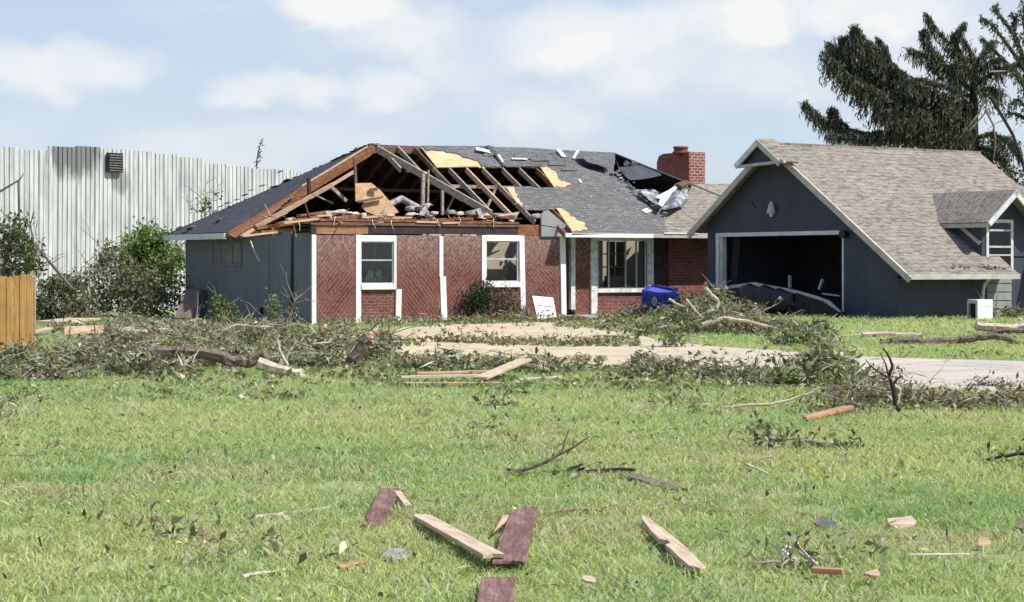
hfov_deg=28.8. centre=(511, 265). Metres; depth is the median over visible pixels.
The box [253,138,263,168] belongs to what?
sapling
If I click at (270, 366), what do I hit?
log
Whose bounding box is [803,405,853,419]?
board
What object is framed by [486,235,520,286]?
window
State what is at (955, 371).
driveway
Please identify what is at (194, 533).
brush heap
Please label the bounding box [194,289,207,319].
panel
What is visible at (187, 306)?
panel
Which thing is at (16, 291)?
wooden fence
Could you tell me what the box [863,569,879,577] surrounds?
scrap
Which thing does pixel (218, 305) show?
weed
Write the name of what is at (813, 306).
door panel
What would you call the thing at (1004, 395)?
brush heap
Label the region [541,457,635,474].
fallen branch
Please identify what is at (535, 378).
plank
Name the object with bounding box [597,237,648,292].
window
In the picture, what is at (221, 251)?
end window
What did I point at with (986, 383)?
brush heap
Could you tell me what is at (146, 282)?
thicket
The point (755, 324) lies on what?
brush heap
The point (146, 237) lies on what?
bush
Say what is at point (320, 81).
sky
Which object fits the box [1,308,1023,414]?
leaf litter
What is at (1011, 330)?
log
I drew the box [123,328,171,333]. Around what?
panel
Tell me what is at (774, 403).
fallen branch
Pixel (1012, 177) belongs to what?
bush
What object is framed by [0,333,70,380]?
brush heap
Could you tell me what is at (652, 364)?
brush heap
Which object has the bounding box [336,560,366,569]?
stick
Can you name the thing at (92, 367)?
log
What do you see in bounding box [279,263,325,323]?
weed
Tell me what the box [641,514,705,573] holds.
board
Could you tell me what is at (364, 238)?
window
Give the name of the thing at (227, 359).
log
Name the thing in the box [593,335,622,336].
plank
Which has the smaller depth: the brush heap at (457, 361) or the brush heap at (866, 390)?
the brush heap at (866, 390)
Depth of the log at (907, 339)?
40.16 m
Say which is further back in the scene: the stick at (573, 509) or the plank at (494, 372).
the plank at (494, 372)
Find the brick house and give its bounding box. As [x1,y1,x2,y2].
[164,143,729,324]
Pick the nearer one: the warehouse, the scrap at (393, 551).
the scrap at (393, 551)
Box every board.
[362,488,399,528]
[413,514,503,558]
[477,577,515,601]
[492,505,537,564]
[532,296,555,318]
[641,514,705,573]
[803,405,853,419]
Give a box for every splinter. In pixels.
[394,490,410,506]
[493,515,508,532]
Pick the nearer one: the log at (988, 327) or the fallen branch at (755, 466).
the fallen branch at (755, 466)
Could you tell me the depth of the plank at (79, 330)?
44.12 m
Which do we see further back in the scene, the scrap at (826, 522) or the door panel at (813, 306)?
the door panel at (813, 306)
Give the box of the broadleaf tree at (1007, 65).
[978,0,1023,126]
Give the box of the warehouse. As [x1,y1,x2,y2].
[0,146,302,313]
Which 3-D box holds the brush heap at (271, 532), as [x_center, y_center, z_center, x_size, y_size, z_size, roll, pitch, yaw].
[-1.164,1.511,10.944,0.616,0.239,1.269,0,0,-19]
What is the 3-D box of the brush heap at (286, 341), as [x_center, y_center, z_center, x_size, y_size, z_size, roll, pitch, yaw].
[-4.774,1.290,39.381,2.855,0.967,17.448,0,0,-9]
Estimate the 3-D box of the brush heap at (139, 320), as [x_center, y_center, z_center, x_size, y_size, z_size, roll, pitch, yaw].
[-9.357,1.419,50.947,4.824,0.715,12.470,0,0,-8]
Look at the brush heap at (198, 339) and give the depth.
32.74 m
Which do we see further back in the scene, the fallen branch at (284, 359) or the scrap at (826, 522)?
the fallen branch at (284, 359)
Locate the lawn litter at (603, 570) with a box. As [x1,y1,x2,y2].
[0,383,1023,601]
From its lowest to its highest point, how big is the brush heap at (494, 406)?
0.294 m
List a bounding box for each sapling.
[180,172,222,216]
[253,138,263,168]
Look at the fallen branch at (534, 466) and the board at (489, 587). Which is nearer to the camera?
the board at (489, 587)
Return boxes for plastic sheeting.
[737,283,797,315]
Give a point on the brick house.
(372, 229)
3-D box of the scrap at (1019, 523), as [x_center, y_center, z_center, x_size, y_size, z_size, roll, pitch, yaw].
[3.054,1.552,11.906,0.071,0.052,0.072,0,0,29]
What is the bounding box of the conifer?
[797,11,1023,175]
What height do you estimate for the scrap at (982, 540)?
0.057 m
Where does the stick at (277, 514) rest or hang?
on the ground at (1006, 554)
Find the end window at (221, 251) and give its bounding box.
[211,241,241,265]
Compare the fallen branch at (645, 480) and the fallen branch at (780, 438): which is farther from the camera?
the fallen branch at (780, 438)
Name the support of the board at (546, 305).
on the ground at (1006, 554)
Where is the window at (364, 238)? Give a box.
[361,235,395,289]
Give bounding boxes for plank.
[36,327,53,332]
[63,325,103,334]
[106,327,133,333]
[398,374,478,378]
[402,382,503,384]
[415,370,488,374]
[473,358,531,378]
[515,376,561,380]
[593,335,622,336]
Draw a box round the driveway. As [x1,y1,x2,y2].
[382,322,1023,392]
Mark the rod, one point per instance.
(944, 554)
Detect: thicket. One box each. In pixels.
[26,263,110,321]
[63,223,192,318]
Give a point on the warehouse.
(67, 194)
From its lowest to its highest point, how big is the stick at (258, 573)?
0.030 m
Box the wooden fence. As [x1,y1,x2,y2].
[0,274,35,352]
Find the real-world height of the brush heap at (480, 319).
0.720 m
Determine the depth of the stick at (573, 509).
12.86 m
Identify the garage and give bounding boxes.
[686,139,1023,318]
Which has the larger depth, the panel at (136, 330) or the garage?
the garage
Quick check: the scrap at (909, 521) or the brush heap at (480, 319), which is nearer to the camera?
the scrap at (909, 521)
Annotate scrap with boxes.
[383,549,407,560]
[582,575,595,583]
[815,520,836,531]
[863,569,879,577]
[887,516,916,528]
[978,537,990,547]
[1015,520,1023,529]
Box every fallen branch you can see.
[276,333,297,365]
[494,422,598,478]
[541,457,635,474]
[619,473,685,490]
[723,391,813,408]
[727,411,892,451]
[745,456,772,473]
[910,396,971,403]
[961,439,1023,466]
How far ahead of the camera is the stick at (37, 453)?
16.50 m
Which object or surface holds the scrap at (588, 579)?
on the ground at (1006, 554)
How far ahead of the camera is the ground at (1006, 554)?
14.06 m
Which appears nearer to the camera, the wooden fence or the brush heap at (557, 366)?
the brush heap at (557, 366)
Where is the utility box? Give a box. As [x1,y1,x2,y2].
[967,299,992,319]
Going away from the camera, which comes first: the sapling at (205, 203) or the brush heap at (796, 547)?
the brush heap at (796, 547)
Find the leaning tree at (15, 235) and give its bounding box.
[0,173,71,323]
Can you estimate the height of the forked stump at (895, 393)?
0.790 m
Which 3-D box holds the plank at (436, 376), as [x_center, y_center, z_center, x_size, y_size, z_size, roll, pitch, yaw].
[-0.963,1.512,27.312,1.231,0.035,0.120,0,0,-24]
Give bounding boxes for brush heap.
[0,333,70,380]
[0,389,41,420]
[2,301,194,382]
[38,307,229,334]
[92,495,270,567]
[93,293,284,376]
[129,501,273,550]
[208,305,353,367]
[237,512,363,566]
[291,301,426,369]
[312,304,566,326]
[368,339,510,372]
[428,327,610,345]
[457,403,508,430]
[470,343,604,374]
[472,377,532,408]
[556,301,658,327]
[605,276,781,335]
[608,347,783,386]
[646,314,714,346]
[696,297,811,335]
[734,515,890,583]
[751,313,884,388]
[758,313,845,346]
[789,361,960,414]
[901,365,1023,411]
[957,368,1019,386]
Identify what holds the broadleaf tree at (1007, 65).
on the ground at (1006, 554)
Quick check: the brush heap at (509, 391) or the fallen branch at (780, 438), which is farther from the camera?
the brush heap at (509, 391)
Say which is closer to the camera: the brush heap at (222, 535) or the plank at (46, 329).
the brush heap at (222, 535)
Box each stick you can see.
[0,439,57,455]
[240,564,304,579]
[247,506,331,520]
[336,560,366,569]
[548,503,671,512]
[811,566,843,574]
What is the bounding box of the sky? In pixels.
[0,0,1023,188]
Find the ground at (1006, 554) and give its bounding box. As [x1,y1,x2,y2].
[0,310,1023,601]
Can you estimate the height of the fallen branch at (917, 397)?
0.214 m
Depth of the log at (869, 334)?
44.30 m
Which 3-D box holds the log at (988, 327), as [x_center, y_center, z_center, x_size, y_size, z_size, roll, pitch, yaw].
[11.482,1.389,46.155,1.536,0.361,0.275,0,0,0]
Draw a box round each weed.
[203,283,253,323]
[241,287,301,325]
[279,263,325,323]
[974,278,1023,318]
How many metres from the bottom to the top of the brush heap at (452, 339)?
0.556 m
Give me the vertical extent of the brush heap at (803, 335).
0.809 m
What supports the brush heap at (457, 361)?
on the ground at (1006, 554)
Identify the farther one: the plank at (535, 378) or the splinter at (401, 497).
the plank at (535, 378)
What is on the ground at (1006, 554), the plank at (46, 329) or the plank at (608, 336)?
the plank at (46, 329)
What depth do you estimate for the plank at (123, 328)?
44.58 m
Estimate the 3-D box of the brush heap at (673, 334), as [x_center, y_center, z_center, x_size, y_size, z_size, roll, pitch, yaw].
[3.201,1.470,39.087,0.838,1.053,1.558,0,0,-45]
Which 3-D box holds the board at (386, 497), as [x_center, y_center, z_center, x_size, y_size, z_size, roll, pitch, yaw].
[-0.837,1.552,12.770,0.140,0.021,1.719,0,1,0]
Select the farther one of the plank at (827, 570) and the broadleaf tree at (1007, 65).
the broadleaf tree at (1007, 65)
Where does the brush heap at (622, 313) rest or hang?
on the ground at (1006, 554)
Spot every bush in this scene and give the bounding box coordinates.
[109,215,184,307]
[459,275,499,319]
[481,274,528,320]
[979,125,1023,187]
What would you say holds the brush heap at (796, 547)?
on the ground at (1006, 554)
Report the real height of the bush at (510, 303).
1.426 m
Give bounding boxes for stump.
[344,325,378,367]
[865,348,902,418]
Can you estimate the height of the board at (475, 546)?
0.028 m
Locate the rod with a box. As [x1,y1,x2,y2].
[910,553,969,554]
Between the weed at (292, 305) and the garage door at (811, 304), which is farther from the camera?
the garage door at (811, 304)
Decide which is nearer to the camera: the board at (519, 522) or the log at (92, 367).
the board at (519, 522)
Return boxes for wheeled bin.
[641,285,683,310]
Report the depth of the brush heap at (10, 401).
21.82 m
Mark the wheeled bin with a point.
(652, 294)
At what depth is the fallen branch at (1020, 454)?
15.95 m
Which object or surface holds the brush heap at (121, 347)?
on the ground at (1006, 554)
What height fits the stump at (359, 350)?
0.718 m
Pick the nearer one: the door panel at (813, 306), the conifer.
the door panel at (813, 306)
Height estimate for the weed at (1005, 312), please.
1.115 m
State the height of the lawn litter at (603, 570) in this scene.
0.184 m
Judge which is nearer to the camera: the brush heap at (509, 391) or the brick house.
the brush heap at (509, 391)
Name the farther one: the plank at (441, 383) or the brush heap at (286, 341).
the brush heap at (286, 341)
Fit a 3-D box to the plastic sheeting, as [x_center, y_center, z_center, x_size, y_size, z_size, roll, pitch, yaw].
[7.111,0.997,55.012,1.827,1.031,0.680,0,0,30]
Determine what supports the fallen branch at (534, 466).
on the ground at (1006, 554)
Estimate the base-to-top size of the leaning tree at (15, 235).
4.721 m
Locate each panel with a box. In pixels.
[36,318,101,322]
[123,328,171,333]
[174,289,200,317]
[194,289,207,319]
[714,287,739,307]
[795,293,841,317]
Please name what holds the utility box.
on the ground at (1006, 554)
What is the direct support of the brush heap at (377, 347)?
on the ground at (1006, 554)
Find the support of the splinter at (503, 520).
on the ground at (1006, 554)
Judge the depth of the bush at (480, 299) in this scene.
56.41 m
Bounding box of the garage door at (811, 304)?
[709,282,847,317]
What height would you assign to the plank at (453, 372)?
0.035 m
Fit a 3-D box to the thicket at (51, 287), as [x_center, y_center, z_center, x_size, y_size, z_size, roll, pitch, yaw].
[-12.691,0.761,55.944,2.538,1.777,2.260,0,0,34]
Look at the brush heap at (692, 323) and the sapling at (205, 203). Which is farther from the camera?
the sapling at (205, 203)
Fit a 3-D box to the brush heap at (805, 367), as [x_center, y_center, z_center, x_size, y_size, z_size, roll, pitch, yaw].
[4.412,1.226,27.781,1.656,1.156,4.685,0,0,14]
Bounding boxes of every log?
[71,359,184,372]
[146,345,269,367]
[255,357,304,377]
[840,332,920,336]
[872,322,1023,344]
[974,318,1023,333]
[987,328,1023,333]
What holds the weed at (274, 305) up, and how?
on the ground at (1006, 554)

